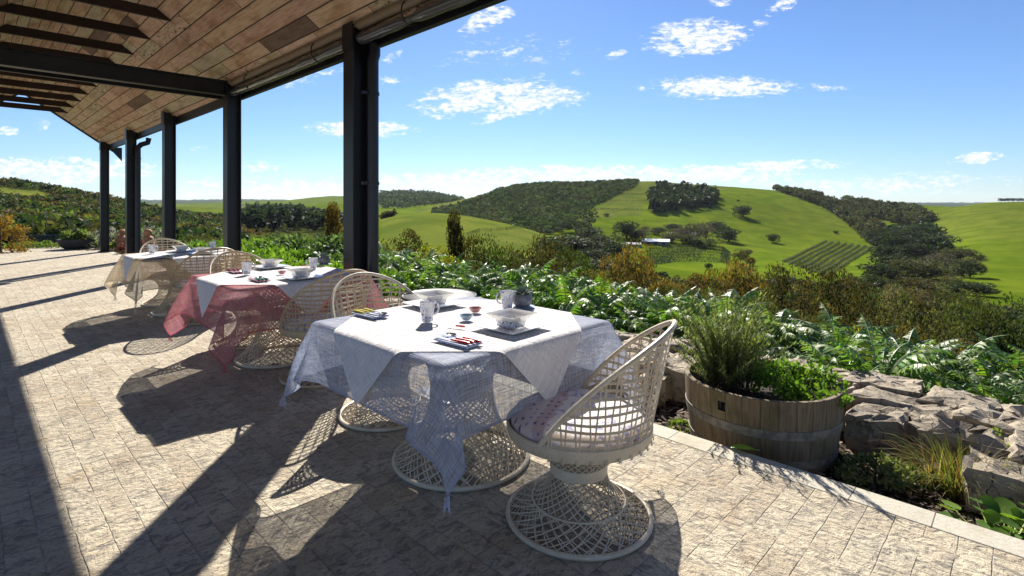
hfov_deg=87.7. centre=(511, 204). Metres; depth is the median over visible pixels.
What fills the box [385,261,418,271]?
cardoon plant
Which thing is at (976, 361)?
cardoon plant
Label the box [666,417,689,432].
weed
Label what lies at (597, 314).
cardoon plant
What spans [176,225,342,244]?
valley scrub
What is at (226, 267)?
woven chair
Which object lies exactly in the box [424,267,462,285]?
cardoon plant
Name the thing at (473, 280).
cardoon plant
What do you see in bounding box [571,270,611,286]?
shrub
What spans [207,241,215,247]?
mug
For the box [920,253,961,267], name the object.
tree
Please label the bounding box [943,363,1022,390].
cardoon plant
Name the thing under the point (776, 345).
cardoon plant
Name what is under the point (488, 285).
cardoon plant
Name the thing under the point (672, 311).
cardoon plant
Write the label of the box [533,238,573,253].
tree
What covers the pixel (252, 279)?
folded napkin
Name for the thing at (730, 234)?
tree
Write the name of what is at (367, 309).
spoon
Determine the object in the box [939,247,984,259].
tree
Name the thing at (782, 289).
bush
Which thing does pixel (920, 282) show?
tree
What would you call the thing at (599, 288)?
cardoon plant
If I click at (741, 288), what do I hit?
bush
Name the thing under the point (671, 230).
tree
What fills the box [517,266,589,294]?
cardoon plant
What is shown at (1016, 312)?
tree
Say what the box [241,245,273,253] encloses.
leafy shrub
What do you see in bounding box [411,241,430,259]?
shrub
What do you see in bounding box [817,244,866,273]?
vine row
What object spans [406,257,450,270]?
cardoon plant
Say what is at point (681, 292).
shrub
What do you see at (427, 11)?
rolled blind
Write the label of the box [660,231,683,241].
tree
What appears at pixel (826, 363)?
cardoon plant
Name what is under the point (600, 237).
tree
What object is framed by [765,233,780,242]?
tree
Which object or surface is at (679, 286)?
shrub
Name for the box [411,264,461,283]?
cardoon plant
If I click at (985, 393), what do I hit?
cardoon plant
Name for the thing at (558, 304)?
cardoon plant
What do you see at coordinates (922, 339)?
shrub
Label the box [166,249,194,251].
square plate
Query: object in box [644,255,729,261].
vine row
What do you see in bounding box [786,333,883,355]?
cardoon plant
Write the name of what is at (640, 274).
tree
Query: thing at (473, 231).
hedgerow
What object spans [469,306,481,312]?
dish
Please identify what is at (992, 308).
shrub
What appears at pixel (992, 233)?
ground
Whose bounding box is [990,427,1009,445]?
weed
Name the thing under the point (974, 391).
cardoon plant
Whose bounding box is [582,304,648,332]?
cardoon plant
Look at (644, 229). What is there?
tree
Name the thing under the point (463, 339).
fork
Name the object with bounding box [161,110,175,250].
verandah post
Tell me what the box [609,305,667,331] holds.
cardoon plant
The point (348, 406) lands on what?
woven chair
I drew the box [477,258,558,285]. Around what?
cardoon plant
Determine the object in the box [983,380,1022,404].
cardoon plant
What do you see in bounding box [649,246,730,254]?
vine row
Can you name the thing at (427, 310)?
mug
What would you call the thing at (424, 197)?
hill bush
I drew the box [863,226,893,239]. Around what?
tree
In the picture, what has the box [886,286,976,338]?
shrub
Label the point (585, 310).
cardoon plant
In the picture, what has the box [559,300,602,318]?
cardoon plant
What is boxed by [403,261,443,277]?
cardoon plant
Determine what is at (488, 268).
cardoon plant
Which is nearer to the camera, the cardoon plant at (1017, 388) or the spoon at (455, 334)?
the spoon at (455, 334)
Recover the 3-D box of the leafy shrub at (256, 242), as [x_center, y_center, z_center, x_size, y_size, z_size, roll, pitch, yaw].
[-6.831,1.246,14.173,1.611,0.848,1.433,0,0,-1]
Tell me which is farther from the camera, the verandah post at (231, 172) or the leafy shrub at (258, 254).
the leafy shrub at (258, 254)
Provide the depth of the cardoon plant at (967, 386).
4.07 m
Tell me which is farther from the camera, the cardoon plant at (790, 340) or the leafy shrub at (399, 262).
the leafy shrub at (399, 262)
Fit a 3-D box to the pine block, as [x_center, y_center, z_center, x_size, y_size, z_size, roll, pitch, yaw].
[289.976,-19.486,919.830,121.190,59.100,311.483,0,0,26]
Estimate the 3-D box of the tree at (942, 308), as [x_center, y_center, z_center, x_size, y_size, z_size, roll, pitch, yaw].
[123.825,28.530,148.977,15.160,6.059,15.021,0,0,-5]
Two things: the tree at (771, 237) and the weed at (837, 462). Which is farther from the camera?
the tree at (771, 237)
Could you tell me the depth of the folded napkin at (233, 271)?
4.81 m
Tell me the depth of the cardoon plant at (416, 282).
8.88 m
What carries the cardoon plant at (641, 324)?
on the ground at (992, 233)
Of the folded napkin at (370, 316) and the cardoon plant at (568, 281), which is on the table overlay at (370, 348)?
the folded napkin at (370, 316)
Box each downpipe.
[132,138,150,252]
[362,42,379,286]
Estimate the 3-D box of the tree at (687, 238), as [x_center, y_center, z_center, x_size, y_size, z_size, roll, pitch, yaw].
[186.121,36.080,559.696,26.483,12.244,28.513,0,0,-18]
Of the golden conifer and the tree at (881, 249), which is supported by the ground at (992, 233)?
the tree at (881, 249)
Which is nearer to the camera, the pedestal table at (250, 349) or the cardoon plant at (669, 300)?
the pedestal table at (250, 349)
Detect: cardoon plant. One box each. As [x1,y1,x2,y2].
[303,245,342,261]
[306,243,342,256]
[379,243,412,258]
[379,245,419,265]
[384,253,424,263]
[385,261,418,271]
[389,268,430,290]
[392,248,449,265]
[398,265,425,278]
[401,275,431,294]
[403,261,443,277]
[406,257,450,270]
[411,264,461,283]
[414,279,436,289]
[424,265,463,289]
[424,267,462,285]
[426,252,474,273]
[426,259,475,275]
[429,277,482,291]
[431,260,497,288]
[443,259,491,275]
[444,264,510,292]
[448,281,502,296]
[457,283,512,299]
[470,281,512,293]
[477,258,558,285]
[477,283,514,299]
[478,262,520,276]
[491,258,564,290]
[499,272,548,296]
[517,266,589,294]
[531,275,602,314]
[535,296,594,315]
[541,281,583,297]
[544,268,595,293]
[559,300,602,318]
[560,300,595,314]
[568,274,630,306]
[571,296,622,320]
[573,279,651,304]
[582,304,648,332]
[585,285,632,317]
[596,287,646,318]
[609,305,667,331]
[614,312,693,337]
[614,324,656,337]
[618,284,676,309]
[626,288,688,319]
[629,294,700,333]
[630,286,709,334]
[636,290,690,308]
[636,316,685,338]
[656,315,710,336]
[657,323,698,339]
[665,289,725,313]
[674,289,768,324]
[678,287,784,343]
[682,324,759,344]
[710,333,786,357]
[732,323,824,358]
[737,307,820,352]
[741,323,794,351]
[761,337,809,359]
[773,316,854,353]
[777,302,897,354]
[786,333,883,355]
[786,345,857,371]
[789,329,921,359]
[790,339,874,365]
[802,356,887,373]
[810,313,962,396]
[835,327,974,381]
[864,347,941,389]
[867,327,935,361]
[888,334,1011,381]
[921,372,929,393]
[926,372,1023,404]
[928,351,1023,399]
[929,380,970,391]
[935,355,1023,394]
[942,369,1000,403]
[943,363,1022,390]
[957,331,1023,375]
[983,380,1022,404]
[988,343,1023,378]
[993,352,1023,368]
[1000,382,1023,404]
[1012,380,1023,394]
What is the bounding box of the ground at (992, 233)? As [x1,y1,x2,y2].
[0,181,1023,534]
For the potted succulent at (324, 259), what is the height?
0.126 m
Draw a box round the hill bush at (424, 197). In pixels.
[379,189,463,207]
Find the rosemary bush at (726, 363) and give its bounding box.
[670,287,795,394]
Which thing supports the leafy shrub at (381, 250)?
on the ground at (992, 233)
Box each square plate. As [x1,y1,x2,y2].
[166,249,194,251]
[186,251,216,254]
[251,264,290,268]
[277,273,323,279]
[402,298,466,308]
[472,319,550,334]
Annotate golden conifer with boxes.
[0,212,35,252]
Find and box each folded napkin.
[226,270,242,272]
[248,277,270,281]
[351,310,388,318]
[434,335,482,347]
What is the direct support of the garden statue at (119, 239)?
on the ground at (992, 233)
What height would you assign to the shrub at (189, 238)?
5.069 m
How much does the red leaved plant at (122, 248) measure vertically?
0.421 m
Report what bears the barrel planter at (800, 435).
on the ground at (992, 233)
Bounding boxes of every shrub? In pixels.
[181,233,214,244]
[185,239,222,249]
[196,242,247,249]
[241,237,278,249]
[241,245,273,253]
[249,250,276,260]
[254,254,298,268]
[260,232,316,250]
[261,242,309,254]
[267,248,312,261]
[278,259,329,265]
[298,252,342,262]
[305,232,342,255]
[326,261,379,268]
[329,248,393,260]
[379,259,425,270]
[379,267,415,290]
[379,281,404,298]
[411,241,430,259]
[416,243,459,263]
[449,258,481,273]
[553,267,608,288]
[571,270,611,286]
[612,274,649,292]
[634,284,683,298]
[648,273,707,294]
[664,288,736,303]
[673,285,699,301]
[780,308,838,327]
[782,294,806,313]
[796,295,847,326]
[834,311,887,335]
[836,292,900,338]
[845,322,864,337]
[845,325,870,337]
[878,284,935,328]
[879,321,942,347]
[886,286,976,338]
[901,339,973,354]
[912,336,936,345]
[930,289,992,324]
[975,302,1020,342]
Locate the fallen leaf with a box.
[731,444,758,450]
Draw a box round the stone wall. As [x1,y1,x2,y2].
[385,298,1023,515]
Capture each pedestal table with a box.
[145,256,234,316]
[234,278,355,368]
[392,422,529,491]
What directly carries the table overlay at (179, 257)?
on the tablecloth at (143, 271)
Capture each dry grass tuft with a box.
[874,433,973,492]
[876,425,1023,503]
[936,437,1020,498]
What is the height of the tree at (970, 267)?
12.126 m
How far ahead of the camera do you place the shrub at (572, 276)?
24.81 m
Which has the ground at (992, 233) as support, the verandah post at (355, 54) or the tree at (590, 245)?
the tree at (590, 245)
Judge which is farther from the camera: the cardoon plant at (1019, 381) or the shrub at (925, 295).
the shrub at (925, 295)
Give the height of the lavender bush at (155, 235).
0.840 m
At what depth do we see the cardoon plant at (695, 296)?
6.72 m
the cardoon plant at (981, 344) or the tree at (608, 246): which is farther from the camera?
the tree at (608, 246)
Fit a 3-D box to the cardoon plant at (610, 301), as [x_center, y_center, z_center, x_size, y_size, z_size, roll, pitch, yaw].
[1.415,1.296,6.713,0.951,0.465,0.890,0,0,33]
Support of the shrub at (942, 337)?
on the ground at (992, 233)
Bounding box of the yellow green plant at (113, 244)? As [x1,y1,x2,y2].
[109,239,116,248]
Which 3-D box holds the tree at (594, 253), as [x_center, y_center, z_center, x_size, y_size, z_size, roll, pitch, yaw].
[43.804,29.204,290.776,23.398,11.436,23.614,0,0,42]
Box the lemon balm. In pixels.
[748,356,854,409]
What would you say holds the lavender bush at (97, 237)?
on the paving border
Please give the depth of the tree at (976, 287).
239.21 m
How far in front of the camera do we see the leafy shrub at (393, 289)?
8.09 m
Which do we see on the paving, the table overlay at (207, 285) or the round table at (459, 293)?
the round table at (459, 293)
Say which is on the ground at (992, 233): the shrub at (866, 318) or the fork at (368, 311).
the shrub at (866, 318)
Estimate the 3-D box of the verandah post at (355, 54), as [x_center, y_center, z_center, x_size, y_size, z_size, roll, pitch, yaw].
[-1.590,-0.243,5.460,0.280,3.183,0.280,0,0,44]
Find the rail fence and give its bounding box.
[10,235,57,246]
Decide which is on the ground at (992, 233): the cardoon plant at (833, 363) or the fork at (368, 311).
the cardoon plant at (833, 363)
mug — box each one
[148,245,157,253]
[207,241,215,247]
[241,262,254,274]
[306,257,317,268]
[419,300,439,321]
[496,290,513,308]
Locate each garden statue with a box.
[114,230,124,251]
[142,229,154,251]
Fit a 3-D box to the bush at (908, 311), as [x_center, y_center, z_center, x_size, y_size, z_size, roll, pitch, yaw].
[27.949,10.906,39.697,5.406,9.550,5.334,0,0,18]
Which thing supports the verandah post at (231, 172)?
on the paving
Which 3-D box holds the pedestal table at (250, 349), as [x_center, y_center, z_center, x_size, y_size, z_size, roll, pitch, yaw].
[-2.055,0.988,4.735,1.090,0.722,1.090,0,0,44]
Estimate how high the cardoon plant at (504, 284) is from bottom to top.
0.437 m
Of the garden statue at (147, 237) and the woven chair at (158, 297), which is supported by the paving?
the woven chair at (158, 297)
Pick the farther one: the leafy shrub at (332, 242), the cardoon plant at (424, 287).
the leafy shrub at (332, 242)
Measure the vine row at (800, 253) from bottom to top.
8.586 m
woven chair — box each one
[139,238,189,306]
[172,247,238,324]
[208,251,284,349]
[278,269,370,388]
[330,272,413,431]
[506,319,677,561]
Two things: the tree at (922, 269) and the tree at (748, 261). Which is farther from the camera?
the tree at (748, 261)
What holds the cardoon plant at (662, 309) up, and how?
on the ground at (992, 233)
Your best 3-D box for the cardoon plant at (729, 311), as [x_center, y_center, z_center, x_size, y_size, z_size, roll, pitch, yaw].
[2.331,1.294,5.885,1.311,0.757,1.305,0,0,12]
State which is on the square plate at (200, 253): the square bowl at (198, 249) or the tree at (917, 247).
the square bowl at (198, 249)
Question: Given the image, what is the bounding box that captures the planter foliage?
[58,228,94,239]
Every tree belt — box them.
[772,184,886,244]
[840,195,937,223]
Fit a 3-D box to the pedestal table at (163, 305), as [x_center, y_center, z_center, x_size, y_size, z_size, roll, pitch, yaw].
[-4.150,0.988,6.770,1.090,0.722,1.090,0,0,44]
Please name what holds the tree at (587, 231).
on the ground at (992, 233)
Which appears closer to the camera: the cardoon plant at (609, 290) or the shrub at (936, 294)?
the cardoon plant at (609, 290)
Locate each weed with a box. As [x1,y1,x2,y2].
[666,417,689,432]
[830,450,923,493]
[834,457,855,470]
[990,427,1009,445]
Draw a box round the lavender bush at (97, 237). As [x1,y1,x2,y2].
[71,229,118,249]
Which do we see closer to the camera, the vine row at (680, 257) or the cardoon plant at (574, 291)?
the cardoon plant at (574, 291)
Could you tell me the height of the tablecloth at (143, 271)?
0.597 m
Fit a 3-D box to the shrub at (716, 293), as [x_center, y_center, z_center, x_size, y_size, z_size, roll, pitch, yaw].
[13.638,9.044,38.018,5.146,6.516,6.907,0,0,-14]
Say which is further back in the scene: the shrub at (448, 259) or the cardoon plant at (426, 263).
the shrub at (448, 259)
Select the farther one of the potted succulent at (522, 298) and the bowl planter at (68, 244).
the bowl planter at (68, 244)
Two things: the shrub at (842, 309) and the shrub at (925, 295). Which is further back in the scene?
the shrub at (925, 295)
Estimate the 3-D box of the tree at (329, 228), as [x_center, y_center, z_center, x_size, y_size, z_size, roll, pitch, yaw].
[-12.865,3.413,38.063,2.771,7.495,1.968,0,0,-9]
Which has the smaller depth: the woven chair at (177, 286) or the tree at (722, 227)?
the woven chair at (177, 286)
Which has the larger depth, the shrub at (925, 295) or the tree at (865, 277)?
the tree at (865, 277)
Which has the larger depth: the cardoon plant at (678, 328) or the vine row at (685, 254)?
the vine row at (685, 254)
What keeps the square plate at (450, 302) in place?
on the table overlay at (370, 348)
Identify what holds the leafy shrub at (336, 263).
on the ground at (992, 233)
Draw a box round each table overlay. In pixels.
[123,249,227,280]
[196,266,356,316]
[333,300,580,404]
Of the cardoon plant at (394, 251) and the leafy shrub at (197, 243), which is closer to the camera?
the cardoon plant at (394, 251)
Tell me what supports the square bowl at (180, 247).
on the square plate at (188, 250)
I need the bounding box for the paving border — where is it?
[94,247,1023,558]
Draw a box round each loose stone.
[676,338,691,344]
[915,458,945,489]
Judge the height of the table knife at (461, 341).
0.012 m
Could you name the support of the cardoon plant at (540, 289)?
on the ground at (992, 233)
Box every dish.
[460,313,472,319]
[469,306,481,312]
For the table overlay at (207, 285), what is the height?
0.289 m
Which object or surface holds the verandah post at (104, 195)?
on the paving
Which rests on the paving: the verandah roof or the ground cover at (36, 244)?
the ground cover at (36, 244)
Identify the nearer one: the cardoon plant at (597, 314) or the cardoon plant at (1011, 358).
the cardoon plant at (1011, 358)
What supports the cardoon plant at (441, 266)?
on the ground at (992, 233)
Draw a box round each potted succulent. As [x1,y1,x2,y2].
[317,252,330,264]
[512,286,534,308]
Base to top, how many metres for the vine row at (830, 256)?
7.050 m
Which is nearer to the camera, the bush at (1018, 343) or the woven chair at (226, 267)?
the woven chair at (226, 267)
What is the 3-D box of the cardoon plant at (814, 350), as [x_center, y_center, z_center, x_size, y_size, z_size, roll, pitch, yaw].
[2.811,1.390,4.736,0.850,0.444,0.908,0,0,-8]
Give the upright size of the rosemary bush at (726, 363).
0.686 m
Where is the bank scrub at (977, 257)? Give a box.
[900,249,985,277]
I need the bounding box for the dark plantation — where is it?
[241,201,342,230]
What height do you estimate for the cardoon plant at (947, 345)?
0.551 m
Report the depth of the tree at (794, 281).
189.34 m
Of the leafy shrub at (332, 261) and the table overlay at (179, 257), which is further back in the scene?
the leafy shrub at (332, 261)
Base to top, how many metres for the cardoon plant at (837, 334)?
0.568 m
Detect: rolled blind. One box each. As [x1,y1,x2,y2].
[229,28,342,95]
[356,0,475,44]
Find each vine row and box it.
[644,253,730,258]
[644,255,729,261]
[645,250,730,257]
[645,258,729,263]
[648,244,730,252]
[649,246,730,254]
[782,240,827,261]
[788,241,833,263]
[794,241,839,265]
[799,242,846,267]
[806,243,853,269]
[811,244,859,271]
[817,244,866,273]
[825,245,872,275]
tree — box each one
[321,201,342,239]
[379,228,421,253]
[443,209,464,264]
[458,234,520,270]
[472,230,525,279]
[512,233,574,273]
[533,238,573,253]
[538,234,593,251]
[543,229,553,233]
[544,235,599,282]
[557,216,595,232]
[568,238,601,252]
[571,249,612,261]
[572,226,603,237]
[574,258,625,273]
[584,239,632,258]
[587,233,619,246]
[599,236,658,294]
[612,220,639,238]
[627,230,645,239]
[635,226,653,239]
[650,227,665,233]
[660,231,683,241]
[663,224,683,228]
[667,227,690,233]
[675,227,694,237]
[678,233,700,243]
[684,222,714,241]
[691,237,717,247]
[700,227,716,238]
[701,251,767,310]
[704,263,712,268]
[705,221,725,227]
[713,225,731,235]
[715,228,741,241]
[731,205,751,216]
[731,249,752,258]
[736,263,757,274]
[745,257,755,264]
[747,286,783,323]
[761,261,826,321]
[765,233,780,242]
[777,278,815,286]
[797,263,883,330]
[841,273,883,285]
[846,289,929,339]
[856,262,898,280]
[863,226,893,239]
[865,252,921,275]
[867,244,905,261]
[879,229,926,239]
[879,233,915,250]
[885,258,960,280]
[892,242,937,257]
[895,276,952,297]
[903,225,934,233]
[910,234,962,249]
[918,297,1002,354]
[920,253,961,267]
[927,296,983,312]
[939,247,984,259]
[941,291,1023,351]
[952,260,987,277]
[953,281,1001,295]
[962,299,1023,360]
[994,306,1022,318]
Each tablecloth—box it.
[104,253,255,315]
[163,265,387,372]
[278,296,642,513]
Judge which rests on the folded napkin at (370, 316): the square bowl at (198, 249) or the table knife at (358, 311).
the table knife at (358, 311)
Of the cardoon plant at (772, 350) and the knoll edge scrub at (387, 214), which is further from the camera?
the knoll edge scrub at (387, 214)
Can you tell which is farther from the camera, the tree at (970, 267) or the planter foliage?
the tree at (970, 267)
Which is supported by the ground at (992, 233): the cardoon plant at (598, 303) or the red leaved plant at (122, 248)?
the cardoon plant at (598, 303)
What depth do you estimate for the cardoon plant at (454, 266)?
9.48 m
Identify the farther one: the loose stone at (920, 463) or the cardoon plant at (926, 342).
the cardoon plant at (926, 342)
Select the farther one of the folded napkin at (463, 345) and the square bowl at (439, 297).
the square bowl at (439, 297)
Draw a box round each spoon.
[363,308,386,314]
[446,332,481,341]
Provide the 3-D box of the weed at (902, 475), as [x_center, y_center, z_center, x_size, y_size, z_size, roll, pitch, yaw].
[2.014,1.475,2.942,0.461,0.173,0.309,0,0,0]
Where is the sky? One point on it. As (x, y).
(916, 101)
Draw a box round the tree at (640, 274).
[599,236,658,294]
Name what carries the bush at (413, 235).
on the ground at (992, 233)
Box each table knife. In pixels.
[353,310,377,316]
[431,335,469,343]
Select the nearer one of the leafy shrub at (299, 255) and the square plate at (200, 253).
the square plate at (200, 253)
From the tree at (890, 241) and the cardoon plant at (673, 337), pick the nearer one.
the cardoon plant at (673, 337)
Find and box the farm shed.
[642,239,669,245]
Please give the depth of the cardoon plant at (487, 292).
7.60 m
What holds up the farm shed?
on the ground at (992, 233)
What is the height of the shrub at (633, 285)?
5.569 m
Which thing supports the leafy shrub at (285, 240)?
on the ground at (992, 233)
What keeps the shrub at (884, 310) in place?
on the ground at (992, 233)
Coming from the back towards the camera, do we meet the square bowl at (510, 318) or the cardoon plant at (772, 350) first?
the cardoon plant at (772, 350)
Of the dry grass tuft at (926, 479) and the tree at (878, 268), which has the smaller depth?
the dry grass tuft at (926, 479)
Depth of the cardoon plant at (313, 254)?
11.81 m
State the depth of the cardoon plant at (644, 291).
6.99 m
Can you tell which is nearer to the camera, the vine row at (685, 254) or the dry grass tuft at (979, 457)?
the dry grass tuft at (979, 457)
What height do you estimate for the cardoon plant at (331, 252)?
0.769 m
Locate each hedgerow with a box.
[466,225,524,233]
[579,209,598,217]
[587,208,648,210]
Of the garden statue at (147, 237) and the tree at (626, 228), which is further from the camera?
the tree at (626, 228)
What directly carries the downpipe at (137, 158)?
attached to the verandah post at (130, 140)
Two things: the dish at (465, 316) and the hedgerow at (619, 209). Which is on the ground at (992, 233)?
the hedgerow at (619, 209)
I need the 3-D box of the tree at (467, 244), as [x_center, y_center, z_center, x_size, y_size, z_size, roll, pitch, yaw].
[-1.749,5.210,34.161,3.778,6.721,3.808,0,0,42]
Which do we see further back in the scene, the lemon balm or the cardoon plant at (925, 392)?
the cardoon plant at (925, 392)
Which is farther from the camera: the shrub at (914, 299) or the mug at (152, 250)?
the shrub at (914, 299)
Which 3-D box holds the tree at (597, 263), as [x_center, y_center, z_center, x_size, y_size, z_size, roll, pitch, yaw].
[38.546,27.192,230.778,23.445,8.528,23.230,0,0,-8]
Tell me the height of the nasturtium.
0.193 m
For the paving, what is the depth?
2.50 m
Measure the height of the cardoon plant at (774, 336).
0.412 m
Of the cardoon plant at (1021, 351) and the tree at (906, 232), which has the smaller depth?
the cardoon plant at (1021, 351)
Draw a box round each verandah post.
[98,140,110,251]
[125,128,136,253]
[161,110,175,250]
[222,80,240,250]
[342,21,368,270]
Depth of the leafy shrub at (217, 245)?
13.17 m
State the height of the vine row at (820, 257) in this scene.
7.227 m
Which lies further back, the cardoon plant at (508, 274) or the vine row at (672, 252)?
the vine row at (672, 252)
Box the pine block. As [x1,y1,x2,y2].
[645,180,719,210]
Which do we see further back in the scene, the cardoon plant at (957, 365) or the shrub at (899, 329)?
the shrub at (899, 329)
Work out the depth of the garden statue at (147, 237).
14.66 m
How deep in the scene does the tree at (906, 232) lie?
596.35 m
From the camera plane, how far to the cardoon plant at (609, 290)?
7.33 m
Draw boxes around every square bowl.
[172,245,189,250]
[192,247,210,252]
[257,259,282,266]
[285,267,315,277]
[414,290,454,304]
[485,308,536,328]
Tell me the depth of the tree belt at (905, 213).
949.14 m
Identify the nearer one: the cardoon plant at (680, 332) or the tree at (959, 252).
the cardoon plant at (680, 332)
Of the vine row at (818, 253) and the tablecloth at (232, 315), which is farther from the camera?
the vine row at (818, 253)
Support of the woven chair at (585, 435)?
on the paving
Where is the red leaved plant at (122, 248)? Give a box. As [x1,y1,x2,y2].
[116,241,142,253]
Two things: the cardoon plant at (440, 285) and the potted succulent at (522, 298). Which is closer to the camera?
the potted succulent at (522, 298)
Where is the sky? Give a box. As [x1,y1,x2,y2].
[0,0,1023,202]
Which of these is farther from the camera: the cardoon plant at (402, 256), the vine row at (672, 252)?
the vine row at (672, 252)
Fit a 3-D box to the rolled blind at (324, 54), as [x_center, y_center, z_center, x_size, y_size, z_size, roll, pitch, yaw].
[-2.911,-1.726,6.721,3.416,0.261,0.192,0,0,44]
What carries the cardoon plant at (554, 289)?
on the ground at (992, 233)
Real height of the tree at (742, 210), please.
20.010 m
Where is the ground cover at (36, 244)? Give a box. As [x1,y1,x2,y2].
[2,240,98,248]
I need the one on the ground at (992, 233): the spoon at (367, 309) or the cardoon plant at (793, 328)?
the cardoon plant at (793, 328)
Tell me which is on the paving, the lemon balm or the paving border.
the paving border
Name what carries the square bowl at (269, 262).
on the square plate at (278, 266)
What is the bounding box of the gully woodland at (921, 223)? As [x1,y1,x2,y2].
[868,220,953,251]
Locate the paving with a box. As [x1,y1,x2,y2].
[0,247,1023,575]
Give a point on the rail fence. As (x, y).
(44, 236)
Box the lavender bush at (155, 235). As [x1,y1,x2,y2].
[113,225,161,245]
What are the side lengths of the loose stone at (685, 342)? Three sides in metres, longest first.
0.386 x 0.229 x 0.114 m
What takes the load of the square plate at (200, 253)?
on the table overlay at (179, 257)
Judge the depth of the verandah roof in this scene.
7.48 m
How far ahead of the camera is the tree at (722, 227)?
637.09 m
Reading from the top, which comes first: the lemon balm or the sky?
the sky
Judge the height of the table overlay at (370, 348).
0.289 m
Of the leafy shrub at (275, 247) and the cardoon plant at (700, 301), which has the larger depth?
the leafy shrub at (275, 247)
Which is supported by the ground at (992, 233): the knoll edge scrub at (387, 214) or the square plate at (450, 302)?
the knoll edge scrub at (387, 214)
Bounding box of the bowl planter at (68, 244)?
[56,238,94,249]
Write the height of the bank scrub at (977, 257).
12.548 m
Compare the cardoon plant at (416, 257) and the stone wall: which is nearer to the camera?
the stone wall
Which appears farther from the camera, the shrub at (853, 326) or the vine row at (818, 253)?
the vine row at (818, 253)
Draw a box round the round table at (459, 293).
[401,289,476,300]
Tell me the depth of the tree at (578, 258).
40.93 m
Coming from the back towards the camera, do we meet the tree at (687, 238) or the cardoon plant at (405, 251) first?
the tree at (687, 238)
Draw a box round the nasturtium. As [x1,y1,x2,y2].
[936,495,1023,539]
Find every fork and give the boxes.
[356,309,382,314]
[437,333,474,342]
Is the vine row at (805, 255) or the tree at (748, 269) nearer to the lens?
the tree at (748, 269)
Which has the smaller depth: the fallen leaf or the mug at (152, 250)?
the fallen leaf
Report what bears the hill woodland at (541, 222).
on the ground at (992, 233)
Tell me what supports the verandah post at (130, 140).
on the paving
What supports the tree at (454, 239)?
on the ground at (992, 233)
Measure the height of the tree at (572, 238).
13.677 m
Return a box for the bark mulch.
[644,399,1022,533]
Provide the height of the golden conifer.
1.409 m
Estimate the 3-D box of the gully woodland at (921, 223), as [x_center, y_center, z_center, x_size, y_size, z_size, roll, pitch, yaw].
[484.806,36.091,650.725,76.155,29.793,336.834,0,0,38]
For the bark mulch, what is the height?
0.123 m
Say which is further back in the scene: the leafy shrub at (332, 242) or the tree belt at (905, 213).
the tree belt at (905, 213)
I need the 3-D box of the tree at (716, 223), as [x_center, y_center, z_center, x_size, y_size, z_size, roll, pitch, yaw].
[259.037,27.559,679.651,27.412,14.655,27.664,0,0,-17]
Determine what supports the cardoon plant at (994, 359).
on the ground at (992, 233)
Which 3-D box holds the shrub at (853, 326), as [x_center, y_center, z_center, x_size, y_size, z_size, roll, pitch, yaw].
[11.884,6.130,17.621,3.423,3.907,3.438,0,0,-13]
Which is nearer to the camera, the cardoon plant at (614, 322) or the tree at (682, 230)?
the cardoon plant at (614, 322)
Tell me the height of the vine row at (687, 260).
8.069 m
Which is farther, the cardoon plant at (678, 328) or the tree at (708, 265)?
the tree at (708, 265)
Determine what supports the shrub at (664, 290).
on the ground at (992, 233)
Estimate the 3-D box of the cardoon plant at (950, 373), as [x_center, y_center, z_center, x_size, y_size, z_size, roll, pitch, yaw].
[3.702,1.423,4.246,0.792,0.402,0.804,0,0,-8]
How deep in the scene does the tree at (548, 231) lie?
581.75 m
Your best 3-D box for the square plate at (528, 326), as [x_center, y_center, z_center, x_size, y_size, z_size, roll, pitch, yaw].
[-0.004,0.601,2.640,0.284,0.018,0.284,0,0,42]
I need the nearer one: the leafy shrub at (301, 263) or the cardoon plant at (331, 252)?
the leafy shrub at (301, 263)
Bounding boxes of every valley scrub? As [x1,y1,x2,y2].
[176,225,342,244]
[383,248,1023,344]
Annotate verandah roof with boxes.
[0,0,506,160]
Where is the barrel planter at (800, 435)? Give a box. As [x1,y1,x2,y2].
[685,358,843,473]
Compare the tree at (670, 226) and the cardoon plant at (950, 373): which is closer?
the cardoon plant at (950, 373)
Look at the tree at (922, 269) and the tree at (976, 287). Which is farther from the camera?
the tree at (922, 269)
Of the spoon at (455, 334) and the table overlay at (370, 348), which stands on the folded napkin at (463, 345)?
the spoon at (455, 334)
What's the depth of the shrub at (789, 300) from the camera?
69.74 m
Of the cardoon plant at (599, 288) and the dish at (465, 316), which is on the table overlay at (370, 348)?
the dish at (465, 316)
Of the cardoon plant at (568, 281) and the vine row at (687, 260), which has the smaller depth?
the cardoon plant at (568, 281)
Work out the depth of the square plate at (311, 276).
4.43 m
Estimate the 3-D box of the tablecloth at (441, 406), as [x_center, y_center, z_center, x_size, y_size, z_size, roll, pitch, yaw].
[-0.268,0.876,2.863,1.479,0.513,1.407,0,0,44]
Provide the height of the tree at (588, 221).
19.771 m
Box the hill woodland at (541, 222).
[431,178,639,232]
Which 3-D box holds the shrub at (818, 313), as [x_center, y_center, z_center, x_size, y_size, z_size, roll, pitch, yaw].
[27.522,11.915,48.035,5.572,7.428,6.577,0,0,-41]
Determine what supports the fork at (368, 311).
on the folded napkin at (370, 316)
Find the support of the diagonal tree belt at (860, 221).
on the ground at (992, 233)
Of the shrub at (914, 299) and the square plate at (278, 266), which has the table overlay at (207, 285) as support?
the square plate at (278, 266)
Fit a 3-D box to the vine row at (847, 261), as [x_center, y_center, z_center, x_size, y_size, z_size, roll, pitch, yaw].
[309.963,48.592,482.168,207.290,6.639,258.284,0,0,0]
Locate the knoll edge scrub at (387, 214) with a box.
[379,208,397,218]
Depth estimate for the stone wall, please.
3.29 m

